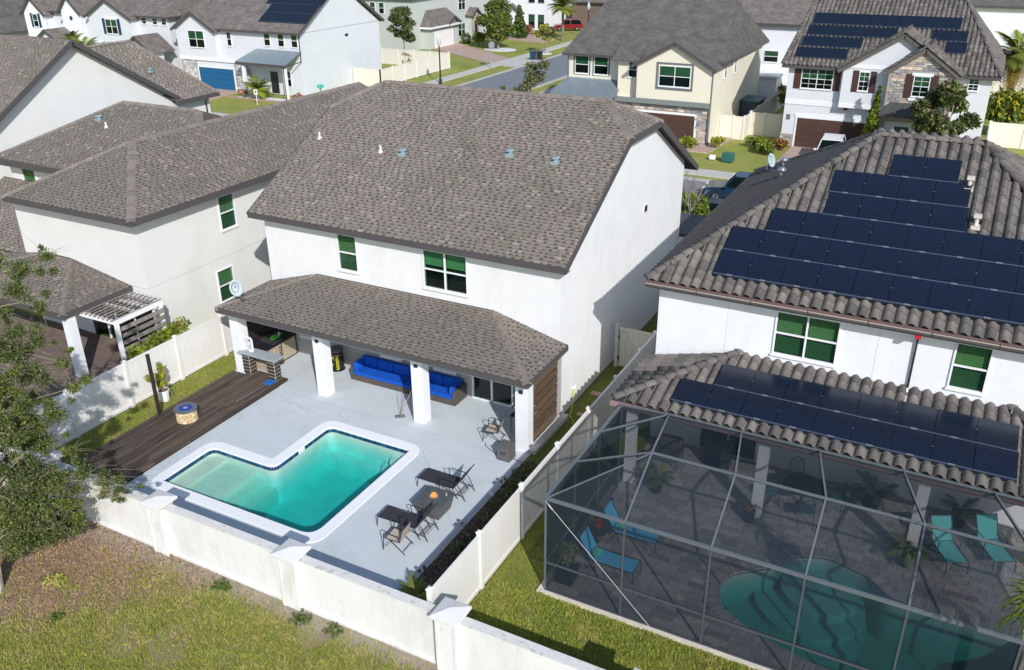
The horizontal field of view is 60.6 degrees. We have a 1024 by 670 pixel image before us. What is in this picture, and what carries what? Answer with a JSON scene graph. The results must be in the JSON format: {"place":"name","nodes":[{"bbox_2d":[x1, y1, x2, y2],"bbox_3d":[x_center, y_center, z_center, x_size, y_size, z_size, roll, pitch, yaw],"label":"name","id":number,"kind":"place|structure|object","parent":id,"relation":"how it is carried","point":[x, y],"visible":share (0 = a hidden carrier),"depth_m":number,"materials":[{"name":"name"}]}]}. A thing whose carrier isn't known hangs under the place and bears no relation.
{"place":"outdoors","nodes":[
{"label":"outdoors","id":0,"kind":"place"},
{"bbox_2d":[0,309,131,399],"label":"paved terrace","id":1,"kind":"structure","parent":0,"point":[102,353],"depth_m":37.36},
{"bbox_2d":[76,291,166,366],"bbox_3d":[-15.953,-0.025,35.831,2.800,2.705,2.450,12,28,25],"label":"pergola","id":2,"kind":"object","parent":1,"relation":"on","point":[133,322],"visible":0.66,"depth_m":35.12,"materials":[{"name":"white paint"}]},
{"bbox_2d":[112,298,157,350],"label":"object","id":3,"kind":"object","parent":2,"relation":"in","point":[152,310],"depth_m":36.40,"materials":[{"name":"white"}]},
{"bbox_2d":[125,316,191,359],"bbox_3d":[-14.066,0.650,35.029,1.343,2.185,2.889,12,28,25],"label":"hedge","id":4,"kind":"object","parent":1,"relation":"on","point":[163,335],"visible":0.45,"depth_m":34.70,"materials":[{"name":"green plant"}]},
{"bbox_2d":[0,82,367,376],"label":"grey house","id":5,"kind":"structure","parent":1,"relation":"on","point":[157,201],"depth_m":38.24,"materials":[{"name":"paint"}]},
{"bbox_2d":[89,297,137,337],"bbox_3d":[-17.150,-0.796,38.057,3.300,2.200,0.260,12,28,25],"label":"sliding door","id":6,"kind":"structure","parent":5,"relation":"in","point":[103,327],"depth_m":38.79,"materials":[{"name":"white"}]},
{"bbox_2d":[216,264,234,303],"bbox_3d":[-13.123,-2.327,40.137,0.275,1.610,1.080,12,28,25],"label":"window","id":7,"kind":"structure","parent":5,"relation":"in","point":[224,278],"depth_m":40.14,"materials":[{"name":"white"}]},
{"bbox_2d":[216,192,238,232],"bbox_3d":[-12.828,-5.530,39.286,0.275,1.620,1.060,12,28,25],"label":"window","id":8,"kind":"structure","parent":5,"relation":"in","point":[224,204],"depth_m":39.36,"materials":[{"name":"white"}]},
{"bbox_2d":[57,328,278,464],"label":"lawn","id":9,"kind":"structure","parent":0,"point":[152,407],"depth_m":32.85,"materials":[{"name":"plant"}]},
{"bbox_2d":[144,362,172,401],"bbox_3d":[-13.474,1.743,33.357,1.082,1.662,0.540,8,27,18],"label":"potted plant","id":10,"kind":"object","parent":9,"relation":"on","point":[163,392],"visible":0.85,"depth_m":33.30,"materials":[{"name":"green plant"}]},
{"bbox_2d":[0,485,438,669],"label":"vacant lot","id":11,"kind":"structure","parent":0,"point":[307,642],"depth_m":23.37,"materials":[{"name":"green plant"}]},
{"bbox_2d":[0,233,144,593],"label":"oak tree","id":12,"kind":"object","parent":11,"relation":"on","point":[31,509],"visible":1,"depth_m":23.79,"materials":[{"name":"green plant"}]},
{"bbox_2d":[0,519,270,660],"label":"leaf litter","id":13,"kind":"object","parent":11,"relation":"on","point":[86,557],"visible":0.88,"depth_m":24.62,"materials":[{"name":"beige plant"}]},
{"bbox_2d":[124,352,554,590],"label":"patio slab","id":14,"kind":"structure","parent":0,"point":[268,425],"depth_m":30.47,"materials":[{"name":"paint"}]},
{"bbox_2d":[70,370,287,482],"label":"wooden deck","id":15,"kind":"structure","parent":14,"relation":"on","point":[146,445],"depth_m":31.61,"materials":[{"name":"brown wood"}]},
{"bbox_2d":[145,354,161,414],"bbox_3d":[-13.068,1.866,31.955,0.110,2.580,0.110,12,28,25],"label":"post","id":16,"kind":"object","parent":15,"relation":"on","point":[152,379],"visible":1,"depth_m":31.88,"materials":[{"name":"grey"}]},
{"bbox_2d":[173,402,197,423],"bbox_3d":[-11.904,2.861,32.031,0.840,0.500,0.840,12,28,25],"label":"fire pit","id":17,"kind":"object","parent":15,"relation":"on","point":[185,412],"visible":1,"depth_m":31.82,"materials":[{"name":"stone"}]},
{"bbox_2d":[237,348,283,380],"bbox_3d":[-9.982,1.184,34.955,1.940,0.980,0.580,12,28,25],"label":"bar counter","id":18,"kind":"object","parent":15,"relation":"on","point":[270,358],"visible":0.98,"depth_m":34.74,"materials":[{"name":"grey stone"}]},
{"bbox_2d":[255,329,297,371],"bbox_3d":[-9.939,0.633,36.401,0.980,0.930,1.950,12,28,25],"label":"outdoor kitchen","id":19,"kind":"object","parent":14,"relation":"on","point":[286,347],"visible":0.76,"depth_m":36.37,"materials":[{"name":"beige stone"}]},
{"bbox_2d":[152,421,418,542],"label":"swimming pool","id":20,"kind":"structure","parent":14,"relation":"in","point":[321,481],"depth_m":30.04,"materials":[{"name":"liquid"}]},
{"bbox_2d":[330,345,344,371],"bbox_3d":[-7.126,0.943,35.668,0.600,0.955,0.600,12,28,25],"label":"drum","id":21,"kind":"object","parent":14,"relation":"on","point":[337,356],"visible":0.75,"depth_m":35.48,"materials":[{"name":"black plastic"}]},
{"bbox_2d":[383,521,413,554],"bbox_3d":[-3.320,5.824,25.492,0.721,0.860,0.610,10,28,21],"label":"patio chair","id":22,"kind":"object","parent":14,"relation":"on","point":[397,535],"visible":1,"depth_m":25.41,"materials":[{"name":"beige fabric"}]},
{"bbox_2d":[377,502,438,541],"bbox_3d":[-3.141,5.361,26.221,1.840,1.057,0.648,12,28,24],"label":"sun lounger","id":23,"kind":"object","parent":14,"relation":"on","point":[391,513],"visible":0.97,"depth_m":26.34,"materials":[{"name":"grey metal"}]},
{"bbox_2d":[350,355,466,405],"bbox_3d":[-4.087,1.708,34.151,4.860,0.770,0.900,12,28,25],"label":"sectional sofa","id":24,"kind":"object","parent":14,"relation":"on","point":[444,388],"visible":0.88,"depth_m":34.16,"materials":[{"name":"fabric"}]},
{"bbox_2d":[413,485,454,519],"bbox_3d":[-2.399,5.138,27.032,0.940,0.697,0.940,12,28,25],"label":"fire table","id":25,"kind":"object","parent":14,"relation":"on","point":[428,497],"visible":1,"depth_m":26.86,"materials":[{"name":"grey stone"}]},
{"bbox_2d":[417,464,474,500],"bbox_3d":[-2.123,4.491,28.027,1.840,1.057,0.648,12,28,25],"label":"sun lounger","id":26,"kind":"object","parent":14,"relation":"on","point":[438,477],"visible":0.93,"depth_m":28.12,"materials":[{"name":"grey metal"}]},
{"bbox_2d":[497,439,515,462],"bbox_3d":[-0.194,3.934,29.723,0.480,0.560,0.492,12,28,25],"label":"tank cover","id":27,"kind":"object","parent":14,"relation":"on","point":[506,451],"visible":1,"depth_m":29.57,"materials":[{"name":"grey plastic"}]},
{"bbox_2d":[214,80,705,454],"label":"white house","id":28,"kind":"structure","parent":0,"point":[548,231],"depth_m":33.10,"materials":[{"name":"paint"}]},
{"bbox_2d":[246,320,277,338],"bbox_3d":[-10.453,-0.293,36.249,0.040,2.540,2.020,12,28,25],"label":"television","id":29,"kind":"object","parent":28,"relation":"attached to","point":[257,330],"visible":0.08,"depth_m":36.19,"materials":[{"name":"black"}]},
{"bbox_2d":[335,234,358,274],"bbox_3d":[-6.300,-3.167,33.811,1.020,1.560,0.275,12,28,25],"label":"window","id":30,"kind":"structure","parent":28,"relation":"in","point":[348,244],"depth_m":33.85,"materials":[{"name":"white"}]},
{"bbox_2d":[421,249,468,297],"bbox_3d":[-2.405,-2.301,31.957,1.980,1.590,0.275,12,28,25],"label":"window","id":31,"kind":"structure","parent":28,"relation":"in","point":[437,263],"depth_m":32.03,"materials":[{"name":"white"}]},
{"bbox_2d":[472,369,555,418],"bbox_3d":[0.103,1.695,32.510,3.500,2.200,0.370,12,28,25],"label":"sliding door","id":32,"kind":"structure","parent":28,"relation":"in","point":[494,390],"depth_m":33.25,"materials":[{"name":"white"}]},
{"bbox_2d":[533,361,557,440],"bbox_3d":[1.112,2.235,30.708,0.100,2.440,2.040,12,28,25],"label":"slat screen","id":33,"kind":"object","parent":28,"relation":"attached to","point":[548,401],"visible":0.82,"depth_m":30.72,"materials":[{"name":"brown wood"}]},
{"bbox_2d":[433,43,507,63],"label":"driveway","id":34,"kind":"structure","parent":0,"point":[465,51],"depth_m":118.54,"materials":[{"name":"beige concrete"}]},
{"bbox_2d":[424,40,572,83],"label":"pavement","id":35,"kind":"structure","parent":0,"point":[472,71],"depth_m":106.65,"materials":[{"name":"concrete"}]},
{"bbox_2d":[0,28,1023,485],"bbox_3d":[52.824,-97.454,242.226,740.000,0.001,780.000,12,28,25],"label":"ground","id":36,"kind":"structure","parent":0,"point":[750,158],"depth_m":86.81,"materials":[{"name":"green plant"}]},
{"bbox_2d":[0,0,28,35],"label":"brown roof house","id":37,"kind":"structure","parent":36,"relation":"on","point":[12,21],"depth_m":110.12,"materials":[{"name":"paint"}]},
{"bbox_2d":[19,0,199,70],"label":"blue shutter house","id":38,"kind":"structure","parent":36,"relation":"on","point":[147,24],"depth_m":99.18,"materials":[{"name":"paint"}]},
{"bbox_2d":[0,34,219,252],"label":"gable house","id":39,"kind":"structure","parent":36,"relation":"on","point":[47,84],"depth_m":49.57,"materials":[{"name":"paint"}]},
{"bbox_2d":[23,313,233,450],"bbox_3d":[-13.492,1.215,34.397,0.160,2.260,13.760,12,28,25],"label":"vinyl fence","id":40,"kind":"object","parent":36,"relation":"on","point":[124,385],"visible":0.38,"depth_m":33.09,"materials":[{"name":"white plastic"}]},
{"bbox_2d":[238,95,285,100],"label":"gravel bed","id":41,"kind":"object","parent":36,"relation":"on","point":[266,98],"visible":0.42,"depth_m":90.31,"materials":[{"name":"white gravel"}]},
{"bbox_2d":[242,74,273,98],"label":"palm tree","id":42,"kind":"object","parent":41,"relation":"on","point":[257,85],"visible":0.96,"depth_m":89.66,"materials":[{"name":"green plant"}]},
{"bbox_2d":[170,0,384,99],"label":"blue garage house","id":43,"kind":"structure","parent":36,"relation":"on","point":[235,44],"depth_m":92.86,"materials":[{"name":"paint"}]},
{"bbox_2d":[187,30,205,48],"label":"window","id":44,"kind":"structure","parent":43,"relation":"in","point":[196,38],"depth_m":93.94,"materials":[{"name":"white"}]},
{"bbox_2d":[199,67,235,90],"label":"garage door","id":45,"kind":"structure","parent":43,"relation":"in","point":[217,78],"depth_m":94.63,"materials":[{"name":"blue metal"}]},
{"bbox_2d":[258,0,324,23],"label":"solar array","id":46,"kind":"object","parent":43,"relation":"on","point":[276,9],"visible":1,"depth_m":90.09,"materials":[{"name":"blue"}]},
{"bbox_2d":[0,445,639,669],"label":"masonry wall","id":47,"kind":"structure","parent":36,"relation":"on","point":[446,633],"depth_m":22.71,"materials":[{"name":"paint"}]},
{"bbox_2d":[353,67,380,85],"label":"vinyl fence","id":48,"kind":"object","parent":36,"relation":"on","point":[367,77],"visible":0.75,"depth_m":96.17,"materials":[{"name":"beige plastic"}]},
{"bbox_2d":[386,6,416,49],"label":"young tree","id":49,"kind":"object","parent":36,"relation":"on","point":[406,22],"visible":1,"depth_m":110.29,"materials":[{"name":"green plant"}]},
{"bbox_2d":[379,52,449,81],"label":"vinyl fence","id":50,"kind":"object","parent":36,"relation":"on","point":[414,69],"visible":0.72,"depth_m":100.94,"materials":[{"name":"beige plastic"}]},
{"bbox_2d":[381,47,448,68],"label":"vinyl fence","id":51,"kind":"object","parent":36,"relation":"on","point":[392,56],"visible":0.69,"depth_m":109.93,"materials":[{"name":"beige plastic"}]},
{"bbox_2d":[364,0,488,49],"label":"green house","id":52,"kind":"structure","parent":36,"relation":"on","point":[449,22],"depth_m":122.92,"materials":[{"name":"paint"}]},
{"bbox_2d":[402,452,530,590],"bbox_3d":[-0.868,5.305,27.593,0.140,0.130,11.950,12,28,25],"label":"slab edge","id":53,"kind":"object","parent":36,"relation":"on","point":[436,554],"visible":0.43,"depth_m":26.71,"materials":[{"name":"concrete"}]},
{"bbox_2d":[484,48,515,51],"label":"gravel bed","id":54,"kind":"object","parent":36,"relation":"on","point":[501,49],"visible":0.91,"depth_m":122.27,"materials":[{"name":"white gravel"}]},
{"bbox_2d":[473,0,516,48],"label":"broad tree","id":55,"kind":"object","parent":54,"relation":"on","point":[496,19],"visible":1,"depth_m":119.73,"materials":[{"name":"green plant"}]},
{"bbox_2d":[512,4,527,38],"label":"conical shrub","id":56,"kind":"object","parent":36,"relation":"on","point":[520,26],"visible":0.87,"depth_m":132.49,"materials":[{"name":"green plant"}]},
{"bbox_2d":[499,57,550,91],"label":"leafy tree","id":57,"kind":"object","parent":36,"relation":"on","point":[531,81],"visible":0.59,"depth_m":66.59,"materials":[{"name":"green plant"}]},
{"bbox_2d":[490,0,571,29],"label":"white far house","id":58,"kind":"structure","parent":36,"relation":"on","point":[536,13],"depth_m":142.62,"materials":[{"name":"paint"}]},
{"bbox_2d":[425,330,656,605],"bbox_3d":[1.822,3.984,28.303,0.160,2.260,16.560,12,28,25],"label":"vinyl fence","id":59,"kind":"object","parent":36,"relation":"on","point":[472,568],"visible":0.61,"depth_m":25.48,"materials":[{"name":"white plastic"}]},
{"bbox_2d":[614,322,652,366],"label":"garden gate","id":60,"kind":"structure","parent":59,"relation":"attached to","point":[632,341],"depth_m":35.14,"materials":[{"name":"beige plastic"}]},
{"bbox_2d":[547,0,576,40],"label":"palm tree","id":61,"kind":"object","parent":36,"relation":"on","point":[562,6],"visible":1,"depth_m":128.29,"materials":[{"name":"green plant"}]},
{"bbox_2d":[572,0,606,27],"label":"brown far house","id":62,"kind":"structure","parent":36,"relation":"on","point":[581,10],"depth_m":144.17,"materials":[{"name":"brown paint"}]},
{"bbox_2d":[536,580,771,669],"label":"concrete footing","id":63,"kind":"object","parent":36,"relation":"on","point":[540,588],"visible":0.37,"depth_m":22.57,"materials":[{"name":"beige concrete"}]},
{"bbox_2d":[550,0,769,145],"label":"cream house","id":64,"kind":"structure","parent":36,"relation":"on","point":[683,68],"depth_m":72.20,"materials":[{"name":"paint"}]},
{"bbox_2d":[593,57,608,75],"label":"window","id":65,"kind":"structure","parent":64,"relation":"in","point":[600,64],"depth_m":73.50,"materials":[{"name":"white"}]},
{"bbox_2d":[644,112,694,138],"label":"garage door","id":66,"kind":"structure","parent":64,"relation":"in","point":[680,125],"depth_m":70.64,"materials":[{"name":"brown metal"}]},
{"bbox_2d":[658,65,691,88],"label":"window","id":67,"kind":"structure","parent":64,"relation":"in","point":[669,76],"depth_m":69.00,"materials":[{"name":"white"}]},
{"bbox_2d":[681,191,710,215],"bbox_3d":[10.082,-6.957,50.139,2.714,2.511,2.783,12,28,25],"label":"shrub","id":68,"kind":"object","parent":36,"relation":"on","point":[700,208],"visible":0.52,"depth_m":49.25,"materials":[{"name":"green plant"}]},
{"bbox_2d":[719,114,744,139],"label":"vinyl fence","id":69,"kind":"object","parent":36,"relation":"on","point":[732,127],"visible":0.82,"depth_m":72.01,"materials":[{"name":"beige plastic"}]},
{"bbox_2d":[740,95,765,116],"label":"storage shed","id":70,"kind":"structure","parent":36,"relation":"on","point":[749,103],"depth_m":76.83,"materials":[{"name":"grey"}]},
{"bbox_2d":[749,112,782,137],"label":"vinyl fence","id":71,"kind":"object","parent":36,"relation":"on","point":[766,124],"visible":0.63,"depth_m":72.76,"materials":[{"name":"beige plastic"}]},
{"bbox_2d":[755,136,776,154],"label":"shrub","id":72,"kind":"object","parent":36,"relation":"on","point":[766,146],"visible":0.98,"depth_m":67.27,"materials":[{"name":"green plant"}]},
{"bbox_2d":[751,86,786,113],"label":"vinyl fence","id":73,"kind":"object","parent":36,"relation":"on","point":[771,105],"visible":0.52,"depth_m":79.19,"materials":[{"name":"beige plastic"}]},
{"bbox_2d":[738,0,813,100],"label":"white house","id":74,"kind":"structure","parent":36,"relation":"on","point":[778,22],"depth_m":83.45,"materials":[{"name":"paint"}]},
{"bbox_2d":[610,128,1023,497],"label":"tiled house","id":75,"kind":"structure","parent":36,"relation":"on","point":[709,325],"depth_m":27.05,"materials":[{"name":"white paint"}]},
{"bbox_2d":[770,311,841,367],"bbox_3d":[9.083,0.079,27.029,1.990,1.550,0.275,12,28,25],"label":"window","id":76,"kind":"structure","parent":75,"relation":"in","point":[823,337],"depth_m":27.05,"materials":[{"name":"white"}]},
{"bbox_2d":[671,364,1019,483],"bbox_3d":[9.442,2.318,25.419,9.315,0.650,2.142,12,28,25],"label":"solar array","id":77,"kind":"object","parent":75,"relation":"on","point":[994,444],"visible":1,"depth_m":25.04,"materials":[{"name":"blue glass"}]},
{"bbox_2d":[712,154,1023,326],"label":"solar array","id":78,"kind":"object","parent":75,"relation":"on","point":[993,287],"visible":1,"depth_m":26.89,"materials":[{"name":"blue glass"}]},
{"bbox_2d":[945,343,994,396],"bbox_3d":[13.124,0.932,25.083,1.040,1.540,0.275,12,28,25],"label":"window","id":79,"kind":"structure","parent":75,"relation":"in","point":[969,365],"depth_m":25.12,"materials":[{"name":"white"}]},
{"bbox_2d":[861,85,882,135],"bbox_3d":[26.310,-15.499,64.426,1.527,5.768,1.520,-9,27,-17],"label":"cypress","id":80,"kind":"object","parent":36,"relation":"on","point":[871,123],"visible":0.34,"depth_m":63.91,"materials":[{"name":"green plant"}]},
{"bbox_2d":[780,0,1005,147],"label":"stone gable house","id":81,"kind":"structure","parent":36,"relation":"on","point":[904,67],"depth_m":65.09,"materials":[{"name":"paint"}]},
{"bbox_2d":[799,69,833,90],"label":"window","id":82,"kind":"structure","parent":81,"relation":"in","point":[812,79],"depth_m":66.88,"materials":[{"name":"white"}]},
{"bbox_2d":[794,118,864,147],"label":"garage door","id":83,"kind":"structure","parent":81,"relation":"in","point":[809,133],"depth_m":68.21,"materials":[{"name":"brown metal"}]},
{"bbox_2d":[795,12,962,59],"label":"solar array","id":84,"kind":"object","parent":81,"relation":"on","point":[954,23],"visible":0.97,"depth_m":66.60,"materials":[{"name":"blue"}]},
{"bbox_2d":[910,76,930,97],"bbox_3d":[29.072,-17.634,62.294,1.160,1.500,0.101,12,28,25],"label":"window","id":85,"kind":"structure","parent":81,"relation":"in","point":[921,84],"depth_m":62.30,"materials":[{"name":"white"}]},
{"bbox_2d":[931,30,968,53],"bbox_3d":[31.779,-21.316,63.671,2.500,1.366,1.960,12,28,25],"label":"solar array","id":86,"kind":"object","parent":81,"relation":"on","point":[958,45],"visible":0.9,"depth_m":63.60,"materials":[{"name":"blue"}]},
{"bbox_2d":[909,78,982,136],"bbox_3d":[29.155,-13.810,59.187,4.802,6.971,5.228,12,28,25],"label":"magnolia","id":87,"kind":"object","parent":36,"relation":"on","point":[929,118],"visible":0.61,"depth_m":57.97,"materials":[{"name":"green plant"}]},
{"bbox_2d":[970,0,1023,80],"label":"house","id":88,"kind":"structure","parent":36,"relation":"on","point":[1006,17],"depth_m":87.89,"materials":[{"name":"paint"}]},
{"bbox_2d":[985,87,1023,123],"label":"shrub","id":89,"kind":"object","parent":36,"relation":"on","point":[1003,106],"visible":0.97,"depth_m":70.51,"materials":[{"name":"green plant"}]},
{"bbox_2d":[989,121,1023,148],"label":"vinyl fence","id":90,"kind":"object","parent":36,"relation":"on","point":[1008,135],"visible":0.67,"depth_m":68.60,"materials":[{"name":"beige plastic"}]},
{"bbox_2d":[991,29,1023,94],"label":"palm tree","id":91,"kind":"object","parent":36,"relation":"on","point":[1014,66],"visible":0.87,"depth_m":70.74,"materials":[{"name":"green plant"}]},
{"bbox_2d":[993,536,1023,669],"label":"palm tree","id":92,"kind":"object","parent":36,"relation":"on","point":[1012,615],"visible":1,"depth_m":16.63,"materials":[{"name":"green plant"}]},
{"bbox_2d":[462,55,567,89],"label":"street","id":93,"kind":"structure","parent":0,"point":[558,68],"depth_m":101.40,"materials":[{"name":"grey asphalt"}]},
{"bbox_2d":[491,512,544,592],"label":"lawn grass","id":94,"kind":"structure","parent":0,"point":[525,556],"depth_m":24.99,"materials":[{"name":"green plant"}]},
{"bbox_2d":[467,312,657,630],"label":"lawn","id":95,"kind":"structure","parent":0,"point":[653,320],"depth_m":25.64,"materials":[{"name":"plant"}]},
{"bbox_2d":[412,461,537,591],"bbox_3d":[-0.897,6.130,25.782,1.660,0.001,8.400,12,28,25],"label":"mulch bed","id":96,"kind":"object","parent":95,"relation":"on","point":[445,566],"visible":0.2,"depth_m":25.52,"materials":[{"name":"brown"}]},
{"bbox_2d":[397,570,426,600],"bbox_3d":[-2.532,6.970,23.526,1.333,0.625,1.316,-11,28,-21],"label":"cycad","id":97,"kind":"object","parent":96,"relation":"on","point":[415,590],"visible":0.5,"depth_m":23.66,"materials":[{"name":"green plant"}]},
{"bbox_2d":[449,461,536,562],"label":"ground plants","id":98,"kind":"object","parent":96,"relation":"on","point":[528,469],"visible":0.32,"depth_m":27.43,"materials":[{"name":"green plant"}]},
{"bbox_2d":[466,574,760,669],"bbox_3d":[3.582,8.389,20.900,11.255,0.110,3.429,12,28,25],"label":"lawn grass","id":99,"kind":"structure","parent":0,"point":[581,638],"depth_m":22.46,"materials":[{"name":"plant"}]},
{"bbox_2d":[682,179,725,199],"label":"street","id":100,"kind":"structure","parent":0,"point":[689,183],"depth_m":59.55,"materials":[{"name":"grey asphalt"}]},
{"bbox_2d":[701,171,751,197],"bbox_3d":[14.755,-9.494,56.272,4.722,1.705,2.250,10,28,21],"label":"parked car","id":101,"kind":"object","parent":100,"relation":"on","point":[722,188],"visible":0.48,"depth_m":56.06,"materials":[{"name":"blue metal"}]},
{"bbox_2d":[684,169,735,178],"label":"pavement","id":102,"kind":"structure","parent":0,"point":[714,173],"depth_m":62.38,"materials":[{"name":"concrete"}]},
{"bbox_2d":[775,146,813,162],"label":"driveway","id":103,"kind":"structure","parent":0,"point":[791,151],"depth_m":67.93,"materials":[{"name":"beige concrete"}]},
{"bbox_2d":[814,133,845,149],"bbox_3d":[23.532,-13.654,64.698,2.250,1.705,4.722,10,28,21],"label":"parked car","id":104,"kind":"object","parent":103,"relation":"on","point":[828,139],"visible":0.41,"depth_m":64.24,"materials":[{"name":"white metal"}]},
{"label":"patio floor","id":105,"kind":"structure","parent":0,"visible":0},
{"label":"paved patio","id":106,"kind":"object","parent":105,"relation":"on","visible":0},
{"bbox_2d":[544,404,1023,669],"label":"screen enclosure","id":107,"kind":"object","parent":106,"relation":"on","point":[770,553],"visible":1,"depth_m":21.16,"materials":[{"name":"grey"}]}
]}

